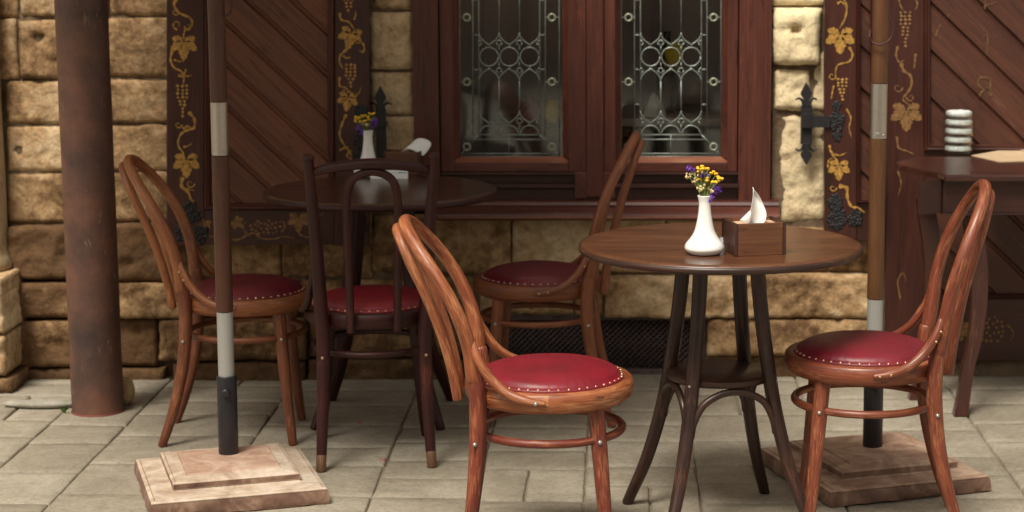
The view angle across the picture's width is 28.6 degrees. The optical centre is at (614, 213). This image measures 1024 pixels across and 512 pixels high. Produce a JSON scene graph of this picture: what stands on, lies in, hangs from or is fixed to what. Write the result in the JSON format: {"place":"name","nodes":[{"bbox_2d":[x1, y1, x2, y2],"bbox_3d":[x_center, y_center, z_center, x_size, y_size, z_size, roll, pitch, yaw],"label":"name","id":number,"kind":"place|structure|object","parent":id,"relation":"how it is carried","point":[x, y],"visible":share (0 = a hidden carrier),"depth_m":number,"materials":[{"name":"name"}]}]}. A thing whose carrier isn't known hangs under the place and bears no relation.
{"place":"outdoors","nodes":[
{"label":"outdoors","id":0,"kind":"place"},
{"bbox_2d":[0,366,1023,511],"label":"pavement","id":1,"kind":"structure","parent":0,"point":[48,465],"depth_m":6.19,"materials":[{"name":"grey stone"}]},
{"bbox_2d":[3,399,71,407],"bbox_3d":[-1.918,0.635,6.686,0.244,0.028,0.048,0,8,0],"label":"loose stone","id":2,"kind":"object","parent":1,"relation":"on","point":[33,403],"visible":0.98,"depth_m":6.67,"materials":[{"name":"grey stone"}]},
{"bbox_2d":[61,405,67,412],"bbox_3d":[-1.811,0.644,6.604,0.031,0.033,0.011,2,9,14],"label":"weed","id":3,"kind":"object","parent":1,"relation":"on","point":[63,410],"visible":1,"depth_m":6.60,"materials":[{"name":"green plant"}]},
{"bbox_2d":[54,0,124,416],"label":"steel column","id":4,"kind":"structure","parent":1,"relation":"on","point":[87,165],"depth_m":6.48,"materials":[{"name":"brown metal"}]},
{"bbox_2d":[123,377,134,404],"bbox_3d":[-1.641,0.596,6.728,0.062,0.094,0.070,0,8,0],"label":"loose stone","id":5,"kind":"object","parent":1,"relation":"on","point":[128,390],"visible":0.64,"depth_m":6.71,"materials":[{"name":"brown stone"}]},
{"bbox_2d":[118,154,307,447],"bbox_3d":[-1.240,0.259,6.286,0.586,0.894,0.459,-1,8,-4],"label":"bentwood chair","id":6,"kind":"object","parent":1,"relation":"on","point":[258,297],"visible":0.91,"depth_m":6.17,"materials":[{"name":"orange wood"}]},
{"bbox_2d":[134,374,329,511],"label":"umbrella stand","id":7,"kind":"object","parent":1,"relation":"on","point":[229,474],"visible":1,"depth_m":5.59,"materials":[{"name":"stone"}]},
{"bbox_2d":[207,0,234,376],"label":"patio umbrella","id":8,"kind":"object","parent":7,"relation":"in","point":[220,156],"visible":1,"depth_m":5.64,"materials":[{"name":"brown wood"}]},
{"bbox_2d":[298,152,445,472],"bbox_3d":[-0.729,0.267,6.047,0.446,0.950,0.507,-1,8,-8],"label":"bentwood chair","id":9,"kind":"object","parent":1,"relation":"on","point":[351,309],"visible":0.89,"depth_m":5.90,"materials":[{"name":"brown wood"}]},
{"bbox_2d":[263,175,497,430],"bbox_3d":[-0.755,0.293,6.543,0.755,0.755,0.755,0,8,0],"label":"round table","id":10,"kind":"object","parent":1,"relation":"on","point":[371,195],"visible":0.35,"depth_m":6.42,"materials":[{"name":"brown wood"}]},
{"bbox_2d":[353,130,383,177],"bbox_3d":[-0.833,-0.203,6.783,0.103,0.158,0.103,0,8,0],"label":"vase","id":11,"kind":"object","parent":10,"relation":"on","point":[368,150],"visible":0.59,"depth_m":6.76,"materials":[{"name":"white ceramic"}]},
{"bbox_2d":[354,112,377,134],"bbox_3d":[-0.838,-0.286,6.771,0.082,0.111,0.048,0,8,0],"label":"flower bunch","id":12,"kind":"object","parent":11,"relation":"in","point":[366,125],"visible":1,"depth_m":6.76,"materials":[{"name":"yellow plant"}]},
{"bbox_2d":[370,170,407,178],"bbox_3d":[-0.757,-0.131,6.743,0.126,0.028,0.014,0,8,0],"label":"table card","id":13,"kind":"object","parent":10,"relation":"on","point":[398,174],"visible":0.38,"depth_m":6.74,"materials":[{"name":"white paper"}]},
{"bbox_2d":[382,149,423,175],"bbox_3d":[-0.722,-0.175,6.862,0.130,0.081,0.086,0,8,3],"label":"napkin box","id":14,"kind":"object","parent":10,"relation":"on","point":[410,155],"visible":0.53,"depth_m":6.82,"materials":[{"name":"brown wood"}]},
{"bbox_2d":[402,138,430,155],"bbox_3d":[-0.680,-0.227,6.855,0.102,0.056,0.046,0,8,3],"label":"napkin","id":15,"kind":"object","parent":14,"relation":"in","point":[420,144],"visible":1,"depth_m":6.85,"materials":[{"name":"white paper"}]},
{"bbox_2d":[392,214,633,511],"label":"bentwood chair","id":16,"kind":"object","parent":1,"relation":"on","point":[512,384],"visible":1,"depth_m":4.91,"materials":[{"name":"brown wood"}]},
{"bbox_2d":[474,131,644,427],"bbox_3d":[-0.180,0.201,6.526,0.556,0.940,0.459,0,8,3],"label":"bentwood chair","id":17,"kind":"object","parent":1,"relation":"on","point":[536,284],"visible":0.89,"depth_m":6.39,"materials":[{"name":"brown wood"}]},
{"bbox_2d":[578,222,862,511],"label":"round table","id":18,"kind":"object","parent":1,"relation":"on","point":[660,248],"visible":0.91,"depth_m":5.29,"materials":[{"name":"brown wood"}]},
{"bbox_2d":[684,195,724,255],"bbox_3d":[0.231,0.029,5.129,0.103,0.152,0.103,0,8,0],"label":"vase","id":19,"kind":"object","parent":18,"relation":"on","point":[704,239],"visible":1,"depth_m":5.11,"materials":[{"name":"white ceramic"}]},
{"bbox_2d":[685,164,723,202],"bbox_3d":[0.229,-0.061,5.116,0.099,0.131,0.057,0,8,0],"label":"flower bunch","id":20,"kind":"object","parent":19,"relation":"in","point":[703,189],"visible":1,"depth_m":5.12,"materials":[{"name":"yellow plant"}]},
{"bbox_2d":[722,216,785,255],"bbox_3d":[0.359,0.058,5.167,0.137,0.084,0.117,-2,8,-14],"label":"napkin box","id":21,"kind":"object","parent":18,"relation":"on","point":[766,237],"visible":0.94,"depth_m":5.12,"materials":[{"name":"brown wood"}]},
{"bbox_2d":[740,188,766,223],"bbox_3d":[0.355,-0.015,5.154,0.076,0.106,0.020,-4,9,-27],"label":"napkin","id":22,"kind":"object","parent":21,"relation":"in","point":[756,213],"visible":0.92,"depth_m":5.16,"materials":[{"name":"white paper"}]},
{"bbox_2d":[761,387,990,507],"bbox_3d":[0.750,0.612,5.826,0.507,0.320,0.508,-3,9,-19],"label":"umbrella stand","id":23,"kind":"object","parent":1,"relation":"on","point":[873,463],"visible":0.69,"depth_m":5.69,"materials":[{"name":"stone"}]},
{"bbox_2d":[867,0,894,330],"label":"patio umbrella","id":24,"kind":"object","parent":23,"relation":"in","point":[881,18],"visible":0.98,"depth_m":5.71,"materials":[{"name":"brown wood"}]},
{"bbox_2d":[784,179,994,511],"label":"bentwood chair","id":25,"kind":"object","parent":1,"relation":"on","point":[899,359],"visible":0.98,"depth_m":5.22,"materials":[{"name":"red wood"}]},
{"bbox_2d":[896,157,1023,415],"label":"console table","id":26,"kind":"object","parent":1,"relation":"on","point":[958,177],"visible":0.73,"depth_m":6.50,"materials":[{"name":"brown wood"}]},
{"bbox_2d":[942,144,971,154],"bbox_3d":[1.187,-0.221,6.927,0.105,0.029,0.105,0,8,0],"label":"glass dish","id":27,"kind":"object","parent":26,"relation":"on","point":[957,148],"visible":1,"depth_m":6.90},
{"bbox_2d":[942,135,971,145],"bbox_3d":[1.187,-0.251,6.923,0.107,0.029,0.107,0,8,0],"label":"glass dish","id":28,"kind":"object","parent":27,"relation":"on","point":[947,139],"visible":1,"depth_m":6.89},
{"bbox_2d":[943,126,972,136],"bbox_3d":[1.188,-0.281,6.919,0.109,0.029,0.109,0,8,0],"label":"glass dish","id":29,"kind":"object","parent":28,"relation":"on","point":[958,131],"visible":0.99,"depth_m":6.89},
{"bbox_2d":[943,118,974,128],"bbox_3d":[1.188,-0.311,6.914,0.107,0.029,0.107,0,8,0],"label":"glass dish","id":30,"kind":"object","parent":29,"relation":"on","point":[968,122],"visible":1,"depth_m":6.88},
{"bbox_2d":[946,109,974,119],"bbox_3d":[1.188,-0.341,6.910,0.105,0.029,0.105,0,8,0],"label":"glass dish","id":31,"kind":"object","parent":30,"relation":"on","point":[959,113],"visible":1,"depth_m":6.88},
{"bbox_2d":[971,150,1023,161],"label":"kraft paper menu","id":32,"kind":"object","parent":26,"relation":"on","point":[1007,156],"visible":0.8,"depth_m":6.82,"materials":[{"name":"beige paper"}]},
{"bbox_2d":[543,99,562,127],"bbox_3d":[-0.222,-0.362,7.243,0.072,0.100,0.072,0,8,0],"label":"yellow ornament","id":33,"kind":"object","parent":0,"point":[552,112],"visible":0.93,"depth_m":7.22,"materials":[{"name":"black metal"}]},
{"bbox_2d":[609,358,683,365],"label":"ground","id":34,"kind":"structure","parent":0,"point":[650,362],"depth_m":7.43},
{"bbox_2d":[0,0,1023,392],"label":"stone building","id":35,"kind":"structure","parent":34,"relation":"on","point":[786,84],"depth_m":7.01,"materials":[{"name":"stone"}]},
{"bbox_2d":[465,114,631,154],"bbox_3d":[-0.236,0.077,7.544,0.600,0.854,0.550,0,8,0],"label":"interior table","id":36,"kind":"object","parent":35,"relation":"in","point":[552,135],"visible":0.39,"depth_m":7.27,"materials":[{"name":"brown wood"}]},
{"bbox_2d":[517,94,543,126],"bbox_3d":[-0.304,-0.372,7.261,0.100,0.115,0.100,0,8,0],"label":"round jug","id":37,"kind":"object","parent":36,"relation":"on","point":[529,108],"visible":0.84,"depth_m":7.23,"materials":[{"name":"grey ceramic"}]},
{"bbox_2d":[412,0,779,220],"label":"window","id":38,"kind":"structure","parent":35,"relation":"in","point":[569,186],"depth_m":7.01,"materials":[{"name":"brown wood"}]},
{"bbox_2d":[603,104,719,154],"bbox_3d":[0.233,0.058,7.546,0.620,0.892,0.600,0,8,0],"label":"interior table","id":39,"kind":"object","parent":35,"relation":"in","point":[691,112],"visible":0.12,"depth_m":7.37,"materials":[{"name":"wood"}]},
{"bbox_2d":[643,93,665,116],"bbox_3d":[0.147,-0.395,7.258,0.090,0.085,0.095,0,8,0],"label":"folded napkin","id":40,"kind":"object","parent":39,"relation":"on","point":[652,108],"visible":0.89,"depth_m":7.24,"materials":[{"name":"white fabric"}]},
{"bbox_2d":[656,31,676,112],"bbox_3d":[0.191,-0.515,7.342,0.076,0.300,0.076,0,8,0],"label":"bottle","id":41,"kind":"object","parent":39,"relation":"on","point":[667,91],"visible":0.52,"depth_m":7.32,"materials":[{"name":"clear glass"}]},
{"bbox_2d":[664,40,685,116],"bbox_3d":[0.218,-0.488,7.245,0.076,0.274,0.076,0,8,0],"label":"yellow ornament","id":42,"kind":"object","parent":39,"relation":"on","point":[672,56],"visible":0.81,"depth_m":7.22,"materials":[{"name":"black metal"}]},
{"bbox_2d":[885,0,1023,360],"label":"door","id":43,"kind":"structure","parent":35,"relation":"in","point":[944,55],"depth_m":7.00,"materials":[{"name":"brown wood"}]}
]}

